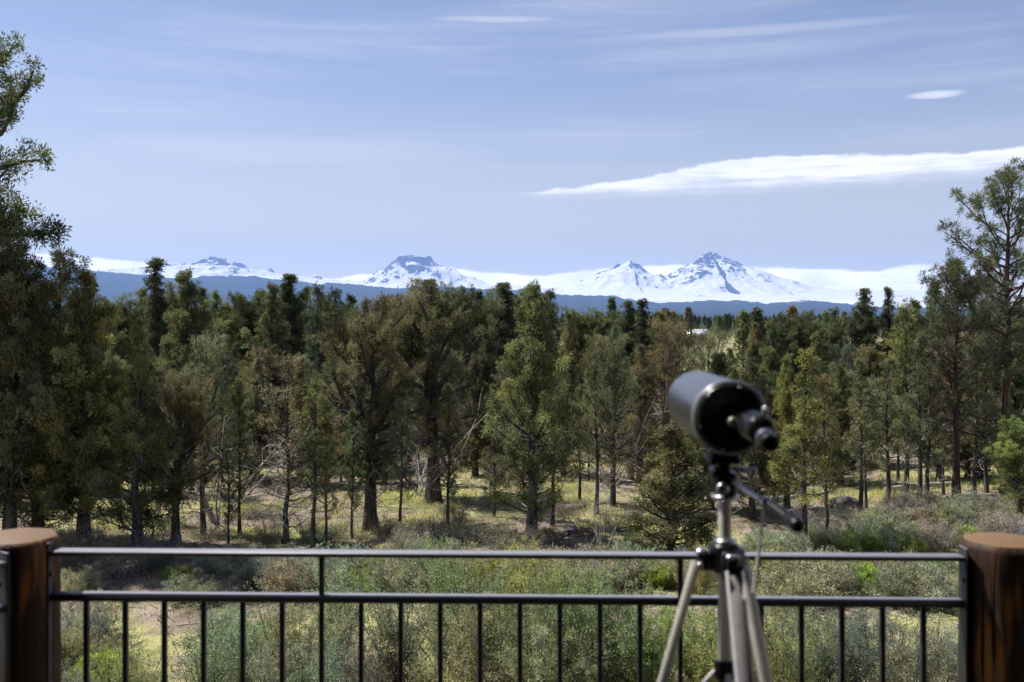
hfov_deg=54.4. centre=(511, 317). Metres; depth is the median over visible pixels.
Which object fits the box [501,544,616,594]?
sagebrush
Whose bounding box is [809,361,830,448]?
juniper tree
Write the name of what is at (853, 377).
juniper tree
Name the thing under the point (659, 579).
rabbitbrush
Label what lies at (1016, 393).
juniper tree
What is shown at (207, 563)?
sagebrush
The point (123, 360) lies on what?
juniper tree
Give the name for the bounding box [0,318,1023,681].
ground
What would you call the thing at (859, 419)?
juniper tree
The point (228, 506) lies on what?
juniper tree
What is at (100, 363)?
juniper tree
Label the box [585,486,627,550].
bare bush
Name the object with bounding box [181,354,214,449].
juniper tree
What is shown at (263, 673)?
willow bush
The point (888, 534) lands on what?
sagebrush
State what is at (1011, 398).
juniper tree
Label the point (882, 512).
sagebrush
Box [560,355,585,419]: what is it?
juniper tree
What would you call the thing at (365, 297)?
juniper tree
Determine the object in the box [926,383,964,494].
juniper tree
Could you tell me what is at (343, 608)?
willow bush
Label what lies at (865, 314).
juniper tree
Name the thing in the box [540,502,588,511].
rock
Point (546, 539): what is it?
dry brush
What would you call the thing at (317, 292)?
pine tree
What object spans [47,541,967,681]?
railing panel
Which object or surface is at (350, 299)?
juniper tree
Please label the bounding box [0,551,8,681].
railing panel
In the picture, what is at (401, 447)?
juniper tree
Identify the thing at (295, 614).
sagebrush
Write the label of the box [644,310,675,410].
juniper tree
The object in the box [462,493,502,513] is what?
dry brush
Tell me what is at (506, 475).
rock
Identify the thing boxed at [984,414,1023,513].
juniper tree
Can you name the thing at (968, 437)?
juniper tree
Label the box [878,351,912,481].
juniper tree
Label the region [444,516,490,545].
dry brush
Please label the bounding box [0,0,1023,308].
sky
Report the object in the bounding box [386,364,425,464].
juniper tree
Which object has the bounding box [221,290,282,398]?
juniper tree
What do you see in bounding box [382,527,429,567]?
sagebrush
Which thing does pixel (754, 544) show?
sagebrush
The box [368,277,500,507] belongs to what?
juniper tree
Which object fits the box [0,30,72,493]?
juniper tree
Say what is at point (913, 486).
fallen log
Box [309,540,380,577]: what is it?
sagebrush
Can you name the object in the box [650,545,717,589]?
sagebrush
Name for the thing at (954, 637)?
willow bush
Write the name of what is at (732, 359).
juniper tree
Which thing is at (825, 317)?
conifer
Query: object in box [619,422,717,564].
juniper tree
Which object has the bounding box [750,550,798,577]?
rabbitbrush
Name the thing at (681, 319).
conifer
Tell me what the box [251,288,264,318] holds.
juniper tree
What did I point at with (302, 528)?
dry brush
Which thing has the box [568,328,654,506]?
juniper tree
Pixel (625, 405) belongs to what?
juniper tree
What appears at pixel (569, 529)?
path light
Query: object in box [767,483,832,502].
fallen log
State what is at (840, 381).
juniper tree
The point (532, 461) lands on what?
juniper tree
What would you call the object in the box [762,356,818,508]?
juniper tree
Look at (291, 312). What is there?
juniper tree
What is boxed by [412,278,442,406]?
juniper tree
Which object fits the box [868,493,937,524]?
sagebrush
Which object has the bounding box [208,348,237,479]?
juniper tree
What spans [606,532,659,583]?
sagebrush
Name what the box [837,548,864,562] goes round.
rabbitbrush
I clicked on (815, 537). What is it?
sagebrush
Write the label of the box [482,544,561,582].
sagebrush
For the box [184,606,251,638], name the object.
sagebrush
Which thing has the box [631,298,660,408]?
juniper tree
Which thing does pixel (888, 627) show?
willow bush
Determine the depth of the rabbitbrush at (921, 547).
23.24 m
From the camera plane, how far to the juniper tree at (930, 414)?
29.77 m
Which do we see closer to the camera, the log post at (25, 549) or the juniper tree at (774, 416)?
the log post at (25, 549)
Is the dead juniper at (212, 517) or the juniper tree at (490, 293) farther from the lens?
the juniper tree at (490, 293)
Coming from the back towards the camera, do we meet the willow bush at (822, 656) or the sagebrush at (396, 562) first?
the sagebrush at (396, 562)
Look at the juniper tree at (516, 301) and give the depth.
46.43 m
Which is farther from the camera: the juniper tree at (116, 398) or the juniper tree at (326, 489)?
the juniper tree at (116, 398)
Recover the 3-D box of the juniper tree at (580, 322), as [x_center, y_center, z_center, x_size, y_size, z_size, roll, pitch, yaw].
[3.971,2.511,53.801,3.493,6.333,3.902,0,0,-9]
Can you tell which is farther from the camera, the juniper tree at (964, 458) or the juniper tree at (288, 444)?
the juniper tree at (964, 458)
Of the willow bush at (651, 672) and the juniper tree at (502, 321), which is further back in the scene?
the juniper tree at (502, 321)
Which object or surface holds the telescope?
on the tripod
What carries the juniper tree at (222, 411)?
on the ground at (154, 634)
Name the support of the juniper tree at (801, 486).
on the ground at (154, 634)
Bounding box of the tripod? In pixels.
[657,453,804,681]
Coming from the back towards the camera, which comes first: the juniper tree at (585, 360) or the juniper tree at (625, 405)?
the juniper tree at (585, 360)
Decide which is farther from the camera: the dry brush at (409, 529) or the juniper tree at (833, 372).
the juniper tree at (833, 372)
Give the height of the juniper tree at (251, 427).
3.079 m
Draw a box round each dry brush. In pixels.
[38,508,119,573]
[61,610,159,652]
[68,526,183,583]
[115,524,194,573]
[186,523,235,541]
[234,497,279,520]
[246,515,290,545]
[291,517,324,538]
[312,610,432,681]
[315,513,365,538]
[325,519,393,549]
[364,513,398,537]
[376,515,433,540]
[407,510,460,545]
[441,504,471,521]
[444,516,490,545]
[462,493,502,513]
[462,510,544,550]
[481,455,520,483]
[506,515,576,547]
[538,494,589,516]
[551,505,620,538]
[583,501,651,533]
[784,504,832,536]
[803,561,861,596]
[821,498,874,522]
[829,513,875,530]
[880,488,912,507]
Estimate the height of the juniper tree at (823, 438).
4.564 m
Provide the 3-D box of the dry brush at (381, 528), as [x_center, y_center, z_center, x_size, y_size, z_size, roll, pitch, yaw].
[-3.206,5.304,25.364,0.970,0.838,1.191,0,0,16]
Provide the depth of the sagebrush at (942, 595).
18.86 m
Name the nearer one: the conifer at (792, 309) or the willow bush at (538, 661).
the willow bush at (538, 661)
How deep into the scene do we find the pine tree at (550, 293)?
53.98 m
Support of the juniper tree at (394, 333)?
on the ground at (154, 634)
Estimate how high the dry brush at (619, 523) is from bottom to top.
0.902 m
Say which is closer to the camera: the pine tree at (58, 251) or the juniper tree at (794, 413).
the pine tree at (58, 251)
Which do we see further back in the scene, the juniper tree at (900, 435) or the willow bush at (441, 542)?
the juniper tree at (900, 435)
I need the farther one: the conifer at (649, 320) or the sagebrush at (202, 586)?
the conifer at (649, 320)
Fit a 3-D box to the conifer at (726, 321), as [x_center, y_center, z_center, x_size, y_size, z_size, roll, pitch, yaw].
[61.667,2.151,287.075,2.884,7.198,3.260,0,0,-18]
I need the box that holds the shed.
[682,329,708,344]
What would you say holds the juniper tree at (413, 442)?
on the ground at (154, 634)
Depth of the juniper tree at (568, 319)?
41.99 m
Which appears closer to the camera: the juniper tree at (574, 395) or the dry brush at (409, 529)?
the dry brush at (409, 529)
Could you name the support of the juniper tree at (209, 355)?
on the ground at (154, 634)
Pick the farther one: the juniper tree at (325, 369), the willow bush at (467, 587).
the juniper tree at (325, 369)
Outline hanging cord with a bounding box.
[752,507,764,592]
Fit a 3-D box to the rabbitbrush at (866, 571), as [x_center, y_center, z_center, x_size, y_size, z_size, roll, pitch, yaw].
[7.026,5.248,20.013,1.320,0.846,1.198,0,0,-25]
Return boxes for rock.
[487,466,526,479]
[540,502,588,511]
[828,496,857,510]
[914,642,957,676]
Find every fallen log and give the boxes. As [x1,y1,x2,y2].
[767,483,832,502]
[884,473,961,491]
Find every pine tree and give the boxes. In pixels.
[34,243,93,509]
[303,281,334,389]
[313,286,349,379]
[544,287,566,352]
[823,305,843,367]
[892,248,1023,497]
[936,156,1023,494]
[958,258,1023,373]
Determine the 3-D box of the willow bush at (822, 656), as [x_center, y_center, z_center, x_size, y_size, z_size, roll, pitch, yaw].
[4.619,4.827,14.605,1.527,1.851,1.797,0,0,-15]
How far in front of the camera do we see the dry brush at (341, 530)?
25.46 m
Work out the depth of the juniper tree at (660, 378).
31.77 m
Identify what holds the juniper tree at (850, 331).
on the ground at (154, 634)
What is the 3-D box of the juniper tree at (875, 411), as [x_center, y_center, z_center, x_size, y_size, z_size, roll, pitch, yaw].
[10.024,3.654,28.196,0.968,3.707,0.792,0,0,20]
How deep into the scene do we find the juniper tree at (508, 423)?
35.74 m
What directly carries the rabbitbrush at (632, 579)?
on the ground at (154, 634)
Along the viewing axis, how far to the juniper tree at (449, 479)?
25.96 m
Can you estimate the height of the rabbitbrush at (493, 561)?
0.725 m
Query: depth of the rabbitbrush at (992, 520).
25.80 m
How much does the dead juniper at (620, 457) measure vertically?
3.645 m
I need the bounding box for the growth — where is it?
[26,495,1023,681]
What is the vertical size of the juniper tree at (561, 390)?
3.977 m
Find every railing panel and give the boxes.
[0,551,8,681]
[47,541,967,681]
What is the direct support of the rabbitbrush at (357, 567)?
on the ground at (154, 634)
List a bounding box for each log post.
[0,528,60,681]
[958,532,1023,681]
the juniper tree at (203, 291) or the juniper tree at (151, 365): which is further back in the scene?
the juniper tree at (203, 291)
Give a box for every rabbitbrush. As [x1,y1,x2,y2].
[62,640,137,681]
[162,563,194,583]
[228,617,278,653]
[346,568,392,592]
[353,549,397,578]
[468,558,509,584]
[535,525,558,541]
[605,560,643,588]
[639,560,676,588]
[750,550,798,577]
[834,526,895,552]
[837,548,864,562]
[838,561,883,596]
[861,561,884,569]
[892,534,928,552]
[913,561,957,575]
[944,522,977,546]
[979,511,1022,527]
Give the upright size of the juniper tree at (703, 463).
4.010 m
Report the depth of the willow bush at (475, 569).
18.29 m
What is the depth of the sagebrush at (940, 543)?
23.65 m
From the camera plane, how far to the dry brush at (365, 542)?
23.60 m
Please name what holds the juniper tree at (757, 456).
on the ground at (154, 634)
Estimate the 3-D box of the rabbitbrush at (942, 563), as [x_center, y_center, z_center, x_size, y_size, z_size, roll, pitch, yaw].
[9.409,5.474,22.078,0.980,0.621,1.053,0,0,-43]
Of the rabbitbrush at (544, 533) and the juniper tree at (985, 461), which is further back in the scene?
the juniper tree at (985, 461)
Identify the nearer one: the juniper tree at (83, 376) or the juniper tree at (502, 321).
the juniper tree at (83, 376)
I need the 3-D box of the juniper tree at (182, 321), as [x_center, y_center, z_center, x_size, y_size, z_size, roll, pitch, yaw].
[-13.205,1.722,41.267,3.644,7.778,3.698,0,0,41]
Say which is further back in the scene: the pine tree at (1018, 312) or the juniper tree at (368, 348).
the pine tree at (1018, 312)
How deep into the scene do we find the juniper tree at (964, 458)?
34.02 m
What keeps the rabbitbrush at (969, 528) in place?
on the ground at (154, 634)
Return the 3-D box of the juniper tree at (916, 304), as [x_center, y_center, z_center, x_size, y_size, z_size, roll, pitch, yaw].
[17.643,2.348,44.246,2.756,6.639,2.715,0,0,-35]
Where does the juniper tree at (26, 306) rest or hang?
on the ground at (154, 634)
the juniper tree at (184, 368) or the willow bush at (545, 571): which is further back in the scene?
the juniper tree at (184, 368)
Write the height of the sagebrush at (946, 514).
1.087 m
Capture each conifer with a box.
[605,296,618,339]
[632,311,645,351]
[647,314,652,341]
[648,311,658,346]
[661,307,680,357]
[671,313,682,350]
[679,315,684,329]
[680,307,695,352]
[705,317,709,328]
[713,315,725,339]
[721,320,725,341]
[723,313,730,335]
[731,309,749,374]
[731,318,735,329]
[738,306,767,371]
[782,304,800,328]
[805,311,816,328]
[820,310,829,331]
[840,311,849,342]
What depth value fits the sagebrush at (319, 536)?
24.46 m
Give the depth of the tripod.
1.83 m
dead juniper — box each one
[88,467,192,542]
[126,364,342,530]
[344,360,509,495]
[439,388,489,465]
[556,382,668,486]
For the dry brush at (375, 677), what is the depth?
14.33 m
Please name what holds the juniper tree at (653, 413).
on the ground at (154, 634)
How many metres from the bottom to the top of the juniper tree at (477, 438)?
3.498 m
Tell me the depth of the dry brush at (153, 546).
21.44 m
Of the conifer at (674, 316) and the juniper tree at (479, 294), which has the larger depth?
the conifer at (674, 316)
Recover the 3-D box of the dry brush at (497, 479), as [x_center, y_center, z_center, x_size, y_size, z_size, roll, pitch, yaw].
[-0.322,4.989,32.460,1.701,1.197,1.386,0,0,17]
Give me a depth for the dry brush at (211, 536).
24.68 m
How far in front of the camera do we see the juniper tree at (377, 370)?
35.80 m
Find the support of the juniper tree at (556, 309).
on the ground at (154, 634)
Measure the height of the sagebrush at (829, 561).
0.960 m
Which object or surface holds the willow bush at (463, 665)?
on the ground at (154, 634)
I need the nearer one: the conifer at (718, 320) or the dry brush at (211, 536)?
the dry brush at (211, 536)
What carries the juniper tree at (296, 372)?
on the ground at (154, 634)
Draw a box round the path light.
[565,527,573,545]
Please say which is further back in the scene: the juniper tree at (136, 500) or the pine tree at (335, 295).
the pine tree at (335, 295)
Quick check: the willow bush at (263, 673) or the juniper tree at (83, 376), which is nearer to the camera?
the willow bush at (263, 673)
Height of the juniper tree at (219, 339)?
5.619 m
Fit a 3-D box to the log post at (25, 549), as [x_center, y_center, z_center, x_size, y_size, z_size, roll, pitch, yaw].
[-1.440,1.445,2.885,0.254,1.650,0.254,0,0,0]
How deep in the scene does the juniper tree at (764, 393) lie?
33.70 m
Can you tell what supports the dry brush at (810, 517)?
on the ground at (154, 634)
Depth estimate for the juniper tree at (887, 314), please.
54.00 m
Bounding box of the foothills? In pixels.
[29,266,1023,318]
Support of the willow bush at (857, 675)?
on the ground at (154, 634)
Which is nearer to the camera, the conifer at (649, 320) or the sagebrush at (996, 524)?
the sagebrush at (996, 524)
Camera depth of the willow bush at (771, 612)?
14.38 m
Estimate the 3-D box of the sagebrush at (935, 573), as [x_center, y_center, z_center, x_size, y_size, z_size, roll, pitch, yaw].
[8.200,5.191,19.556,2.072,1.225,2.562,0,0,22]
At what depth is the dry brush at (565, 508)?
26.99 m
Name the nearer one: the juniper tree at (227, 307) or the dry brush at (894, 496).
the dry brush at (894, 496)
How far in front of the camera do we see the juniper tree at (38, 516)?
23.60 m
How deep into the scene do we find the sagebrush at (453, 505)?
28.14 m
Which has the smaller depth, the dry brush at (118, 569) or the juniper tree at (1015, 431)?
the dry brush at (118, 569)
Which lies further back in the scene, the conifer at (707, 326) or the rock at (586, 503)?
the conifer at (707, 326)
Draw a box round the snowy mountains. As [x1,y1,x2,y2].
[93,252,1023,301]
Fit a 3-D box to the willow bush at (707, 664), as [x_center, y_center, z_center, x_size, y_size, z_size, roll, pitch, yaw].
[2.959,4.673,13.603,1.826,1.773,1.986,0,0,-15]
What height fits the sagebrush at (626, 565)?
1.225 m
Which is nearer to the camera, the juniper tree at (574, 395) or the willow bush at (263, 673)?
the willow bush at (263, 673)
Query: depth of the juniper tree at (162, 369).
36.44 m
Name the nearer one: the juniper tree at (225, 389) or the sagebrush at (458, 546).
the sagebrush at (458, 546)
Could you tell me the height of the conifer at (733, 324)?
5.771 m
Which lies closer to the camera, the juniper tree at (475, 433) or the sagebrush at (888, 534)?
the sagebrush at (888, 534)
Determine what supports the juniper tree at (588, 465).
on the ground at (154, 634)
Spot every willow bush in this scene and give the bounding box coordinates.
[61,654,116,681]
[79,632,171,681]
[137,602,271,681]
[200,633,317,681]
[243,580,355,681]
[269,557,371,665]
[277,629,390,681]
[342,566,465,681]
[356,528,484,667]
[381,589,526,681]
[385,520,423,547]
[406,533,457,589]
[423,558,556,681]
[440,546,495,605]
[484,512,600,660]
[489,569,618,681]
[509,559,650,679]
[515,559,577,606]
[518,544,667,681]
[566,581,676,681]
[605,584,709,681]
[643,579,731,681]
[646,586,771,681]
[668,537,715,595]
[711,579,824,681]
[715,607,852,681]
[760,580,861,681]
[796,590,918,681]
[827,581,938,681]
[848,610,957,681]
[897,610,957,681]
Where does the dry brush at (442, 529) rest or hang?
on the ground at (154, 634)
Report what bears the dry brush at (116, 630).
on the ground at (154, 634)
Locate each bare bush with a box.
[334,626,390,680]
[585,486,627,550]
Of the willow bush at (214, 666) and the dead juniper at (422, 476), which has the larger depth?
the dead juniper at (422, 476)
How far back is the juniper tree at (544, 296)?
44.20 m
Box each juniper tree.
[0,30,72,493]
[0,216,133,529]
[0,346,129,537]
[24,263,131,542]
[76,316,193,547]
[87,347,113,443]
[88,291,142,364]
[89,299,124,416]
[89,355,145,493]
[102,355,158,430]
[110,302,152,363]
[120,376,172,490]
[125,370,230,544]
[130,360,170,456]
[132,286,151,344]
[139,256,179,383]
[139,280,200,383]
[153,266,233,398]
[153,356,174,463]
[155,328,246,534]
[173,363,221,493]
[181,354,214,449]
[186,330,240,454]
[196,287,241,367]
[198,292,242,421]
[206,360,232,454]
[207,290,233,391]
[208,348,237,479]
[211,441,245,545]
[217,356,292,449]
[217,376,261,535]
[218,393,277,476]
[219,348,347,543]
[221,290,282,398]
[228,357,291,479]
[234,279,292,388]
[243,344,305,462]
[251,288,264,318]
[255,287,315,361]
[261,273,313,369]
[276,356,326,482]
[285,353,318,426]
[289,373,336,547]
[292,332,331,432]
[300,288,437,534]
[302,286,321,362]
[304,289,362,410]
[305,372,342,469]
[309,409,339,548]
[315,341,356,430]
[324,373,355,486]
[338,408,368,538]
[339,292,359,330]
[343,299,383,408]
[344,353,424,465]
[359,373,414,483]
[362,295,403,363]
[364,294,414,387]
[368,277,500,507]
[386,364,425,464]
[387,382,415,534]
[409,376,426,485]
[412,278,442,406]
[432,383,469,530]
[436,280,515,447]
[438,344,462,455]
[451,351,497,475]
[452,377,499,466]
[461,331,504,423]
[463,289,494,369]
[464,286,499,366]
[464,386,502,449]
[479,279,593,538]
[479,383,509,517]
[481,281,529,394]
[489,285,554,378]
[491,359,514,465]
[495,386,538,463]
[522,293,578,434]
[524,294,567,415]
[526,353,577,470]
[526,357,572,526]
[540,366,587,476]
[547,311,600,420]
[554,358,586,456]
[556,306,616,383]
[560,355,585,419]
[562,383,593,500]
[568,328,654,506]
[570,356,615,513]
[577,330,611,437]
[577,371,598,480]
[578,306,622,399]
[598,325,629,440]
[605,300,649,371]
[605,365,649,479]
[615,343,681,486]
[616,352,638,423]
[617,365,661,462]
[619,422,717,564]
[624,314,704,477]
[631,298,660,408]
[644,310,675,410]
[651,317,705,422]
[660,373,748,508]
[661,405,692,455]
[682,324,743,381]
[687,352,746,464]
[726,347,738,379]
[731,356,789,520]
[737,322,773,391]
[743,308,822,404]
[743,372,789,480]
[756,318,792,420]
[759,384,781,432]
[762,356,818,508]
[765,346,843,550]
[777,318,824,389]
[777,367,800,472]
[783,379,811,469]
[792,365,882,481]
[799,329,834,423]
[800,369,847,547]
[807,362,878,485]
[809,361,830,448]
[813,317,847,363]
[822,368,893,464]
[824,340,866,437]
[833,318,863,374]
[836,357,884,513]
[844,343,909,431]
[845,287,887,374]
[848,386,883,507]
[862,357,916,503]
[875,298,931,493]
[875,360,923,451]
[876,287,896,371]
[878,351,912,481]
[886,296,926,416]
[893,330,951,495]
[904,280,973,374]
[907,345,949,494]
[909,372,970,480]
[915,345,965,478]
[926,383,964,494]
[931,375,1013,478]
[942,333,969,419]
[951,331,1015,478]
[959,359,993,493]
[961,346,1001,492]
[982,317,1023,469]
[983,367,1023,474]
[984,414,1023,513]
[993,299,1023,416]
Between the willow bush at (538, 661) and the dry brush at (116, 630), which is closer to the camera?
the willow bush at (538, 661)
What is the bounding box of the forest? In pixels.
[49,312,969,329]
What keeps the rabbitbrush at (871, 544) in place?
on the ground at (154, 634)
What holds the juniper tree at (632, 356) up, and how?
on the ground at (154, 634)
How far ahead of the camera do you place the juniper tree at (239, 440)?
25.48 m
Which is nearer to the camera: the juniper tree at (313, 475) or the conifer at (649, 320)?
the juniper tree at (313, 475)
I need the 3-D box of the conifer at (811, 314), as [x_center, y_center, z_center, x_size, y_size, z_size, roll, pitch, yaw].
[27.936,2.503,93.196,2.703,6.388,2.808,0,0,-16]
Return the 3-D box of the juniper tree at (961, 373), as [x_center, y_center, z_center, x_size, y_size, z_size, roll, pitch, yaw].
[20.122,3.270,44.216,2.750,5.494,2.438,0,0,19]
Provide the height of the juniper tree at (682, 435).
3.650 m
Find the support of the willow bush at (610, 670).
on the ground at (154, 634)
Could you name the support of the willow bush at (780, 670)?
on the ground at (154, 634)
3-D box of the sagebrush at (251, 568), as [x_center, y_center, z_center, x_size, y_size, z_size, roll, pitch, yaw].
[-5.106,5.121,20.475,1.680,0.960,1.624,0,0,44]
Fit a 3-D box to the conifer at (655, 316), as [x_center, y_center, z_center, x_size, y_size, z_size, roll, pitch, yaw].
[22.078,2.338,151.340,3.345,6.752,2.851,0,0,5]
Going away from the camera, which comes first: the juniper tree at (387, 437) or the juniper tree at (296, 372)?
the juniper tree at (387, 437)
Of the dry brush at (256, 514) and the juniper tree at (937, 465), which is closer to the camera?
the dry brush at (256, 514)
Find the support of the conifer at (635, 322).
on the ground at (154, 634)
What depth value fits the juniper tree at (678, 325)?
41.98 m
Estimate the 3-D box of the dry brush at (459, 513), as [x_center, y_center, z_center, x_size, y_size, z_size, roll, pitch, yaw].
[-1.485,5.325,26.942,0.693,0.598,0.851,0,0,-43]
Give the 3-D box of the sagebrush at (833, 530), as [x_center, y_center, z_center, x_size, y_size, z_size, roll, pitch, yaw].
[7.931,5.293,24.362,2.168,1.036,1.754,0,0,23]
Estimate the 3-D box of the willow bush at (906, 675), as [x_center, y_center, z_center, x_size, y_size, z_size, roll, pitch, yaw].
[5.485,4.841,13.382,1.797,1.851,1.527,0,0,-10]
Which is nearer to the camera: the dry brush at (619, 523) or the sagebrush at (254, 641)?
the sagebrush at (254, 641)
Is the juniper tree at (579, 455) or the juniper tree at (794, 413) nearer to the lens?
the juniper tree at (579, 455)
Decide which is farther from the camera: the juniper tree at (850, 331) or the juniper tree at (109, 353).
the juniper tree at (850, 331)
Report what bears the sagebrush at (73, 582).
on the ground at (154, 634)
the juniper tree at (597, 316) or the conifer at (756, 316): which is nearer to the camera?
the juniper tree at (597, 316)
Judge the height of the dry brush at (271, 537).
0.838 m
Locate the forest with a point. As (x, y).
(697, 320)
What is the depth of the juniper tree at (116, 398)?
31.44 m
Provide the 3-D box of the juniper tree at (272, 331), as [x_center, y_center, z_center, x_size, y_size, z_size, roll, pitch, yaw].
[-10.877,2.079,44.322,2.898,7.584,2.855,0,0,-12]
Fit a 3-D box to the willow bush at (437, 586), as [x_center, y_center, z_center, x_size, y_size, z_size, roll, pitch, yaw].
[-1.296,4.350,15.050,1.751,2.406,2.019,0,0,-44]
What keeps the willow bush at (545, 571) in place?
on the ground at (154, 634)
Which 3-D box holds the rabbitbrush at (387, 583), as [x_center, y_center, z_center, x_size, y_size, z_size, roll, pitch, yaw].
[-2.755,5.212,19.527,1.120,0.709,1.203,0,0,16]
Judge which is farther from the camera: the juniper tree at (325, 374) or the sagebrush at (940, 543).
the juniper tree at (325, 374)
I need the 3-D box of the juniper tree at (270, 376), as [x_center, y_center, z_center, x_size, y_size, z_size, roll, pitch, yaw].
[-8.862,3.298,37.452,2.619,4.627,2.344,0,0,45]
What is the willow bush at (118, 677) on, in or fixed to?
on the ground at (154, 634)
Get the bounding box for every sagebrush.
[61,560,108,590]
[61,588,121,641]
[61,614,109,679]
[160,566,224,608]
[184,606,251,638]
[190,539,263,577]
[195,607,278,680]
[212,543,300,590]
[219,603,239,617]
[253,538,326,592]
[265,613,278,627]
[276,606,308,620]
[280,540,362,603]
[296,524,343,543]
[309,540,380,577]
[358,537,470,593]
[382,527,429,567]
[406,536,481,568]
[435,500,462,512]
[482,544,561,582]
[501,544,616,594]
[545,538,653,593]
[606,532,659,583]
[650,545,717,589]
[738,525,813,551]
[739,524,787,560]
[749,537,878,612]
[790,544,862,589]
[796,514,878,552]
[799,520,830,550]
[846,507,931,552]
[847,505,905,528]
[861,552,934,612]
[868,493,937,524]
[875,548,957,613]
[892,485,951,510]
[896,517,966,552]
[917,575,957,615]
[925,494,984,527]
[946,485,1021,521]
[971,508,1023,535]
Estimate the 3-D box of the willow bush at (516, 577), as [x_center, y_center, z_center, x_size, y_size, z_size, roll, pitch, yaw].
[0.372,4.342,15.540,1.695,2.330,1.956,0,0,-29]
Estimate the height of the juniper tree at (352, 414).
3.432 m
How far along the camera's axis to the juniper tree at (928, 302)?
49.31 m
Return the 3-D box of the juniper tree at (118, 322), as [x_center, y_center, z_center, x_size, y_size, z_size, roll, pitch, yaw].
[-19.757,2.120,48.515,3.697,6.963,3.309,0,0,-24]
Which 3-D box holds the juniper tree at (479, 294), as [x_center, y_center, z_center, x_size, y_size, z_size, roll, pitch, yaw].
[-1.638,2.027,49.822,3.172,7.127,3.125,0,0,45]
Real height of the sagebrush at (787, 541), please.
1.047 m
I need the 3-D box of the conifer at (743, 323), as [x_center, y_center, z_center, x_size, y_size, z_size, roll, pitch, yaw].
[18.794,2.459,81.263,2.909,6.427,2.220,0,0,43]
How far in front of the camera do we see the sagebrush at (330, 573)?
19.59 m
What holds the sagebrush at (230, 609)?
on the ground at (154, 634)
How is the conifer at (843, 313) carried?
on the ground at (154, 634)
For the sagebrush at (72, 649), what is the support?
on the ground at (154, 634)
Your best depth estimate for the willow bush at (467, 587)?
14.46 m
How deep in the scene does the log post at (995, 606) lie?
2.73 m
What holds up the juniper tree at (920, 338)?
on the ground at (154, 634)
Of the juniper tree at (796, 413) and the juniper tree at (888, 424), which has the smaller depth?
the juniper tree at (888, 424)
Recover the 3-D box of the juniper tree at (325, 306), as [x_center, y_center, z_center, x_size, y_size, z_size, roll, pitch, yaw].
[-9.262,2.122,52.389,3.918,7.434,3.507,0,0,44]
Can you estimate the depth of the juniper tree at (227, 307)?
52.19 m
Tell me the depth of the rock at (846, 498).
27.96 m
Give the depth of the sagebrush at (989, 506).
26.64 m
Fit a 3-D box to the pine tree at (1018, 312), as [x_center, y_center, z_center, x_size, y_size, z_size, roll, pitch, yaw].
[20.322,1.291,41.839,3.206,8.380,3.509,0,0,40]
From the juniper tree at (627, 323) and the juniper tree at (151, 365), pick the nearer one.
the juniper tree at (151, 365)
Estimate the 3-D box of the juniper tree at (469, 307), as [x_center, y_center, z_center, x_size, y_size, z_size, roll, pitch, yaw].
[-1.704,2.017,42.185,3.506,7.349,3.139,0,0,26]
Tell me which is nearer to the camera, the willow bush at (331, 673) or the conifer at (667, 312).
the willow bush at (331, 673)
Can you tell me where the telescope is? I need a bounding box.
[667,371,778,457]
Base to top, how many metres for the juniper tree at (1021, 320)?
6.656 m
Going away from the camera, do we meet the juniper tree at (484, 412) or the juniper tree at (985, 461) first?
the juniper tree at (985, 461)
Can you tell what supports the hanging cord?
hanging from the tripod
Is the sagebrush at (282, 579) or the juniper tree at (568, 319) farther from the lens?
the juniper tree at (568, 319)
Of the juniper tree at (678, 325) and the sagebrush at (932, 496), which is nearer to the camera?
the sagebrush at (932, 496)
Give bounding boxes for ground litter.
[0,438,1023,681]
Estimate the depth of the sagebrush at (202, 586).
19.45 m
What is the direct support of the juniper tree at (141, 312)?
on the ground at (154, 634)
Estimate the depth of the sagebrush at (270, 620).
17.87 m
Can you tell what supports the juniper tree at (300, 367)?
on the ground at (154, 634)
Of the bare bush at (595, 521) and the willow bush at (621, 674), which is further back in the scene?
the bare bush at (595, 521)
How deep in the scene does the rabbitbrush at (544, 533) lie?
24.29 m
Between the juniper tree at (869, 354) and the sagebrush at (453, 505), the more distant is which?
the juniper tree at (869, 354)
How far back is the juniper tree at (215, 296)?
46.72 m
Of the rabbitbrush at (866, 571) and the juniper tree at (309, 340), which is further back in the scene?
the juniper tree at (309, 340)
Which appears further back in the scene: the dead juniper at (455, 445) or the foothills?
the foothills
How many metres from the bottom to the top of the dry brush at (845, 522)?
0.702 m
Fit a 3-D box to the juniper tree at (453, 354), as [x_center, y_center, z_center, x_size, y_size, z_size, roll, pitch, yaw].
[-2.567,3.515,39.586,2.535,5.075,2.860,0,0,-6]
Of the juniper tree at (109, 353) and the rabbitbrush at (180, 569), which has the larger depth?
the juniper tree at (109, 353)
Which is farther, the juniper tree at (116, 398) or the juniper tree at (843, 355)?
the juniper tree at (843, 355)
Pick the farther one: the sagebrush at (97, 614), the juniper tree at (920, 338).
the juniper tree at (920, 338)
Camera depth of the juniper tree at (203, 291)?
54.01 m
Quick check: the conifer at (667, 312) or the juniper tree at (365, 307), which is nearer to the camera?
the juniper tree at (365, 307)
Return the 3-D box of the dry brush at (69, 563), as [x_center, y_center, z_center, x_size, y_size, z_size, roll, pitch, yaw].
[-9.646,4.980,21.757,2.212,1.556,1.802,0,0,-19]

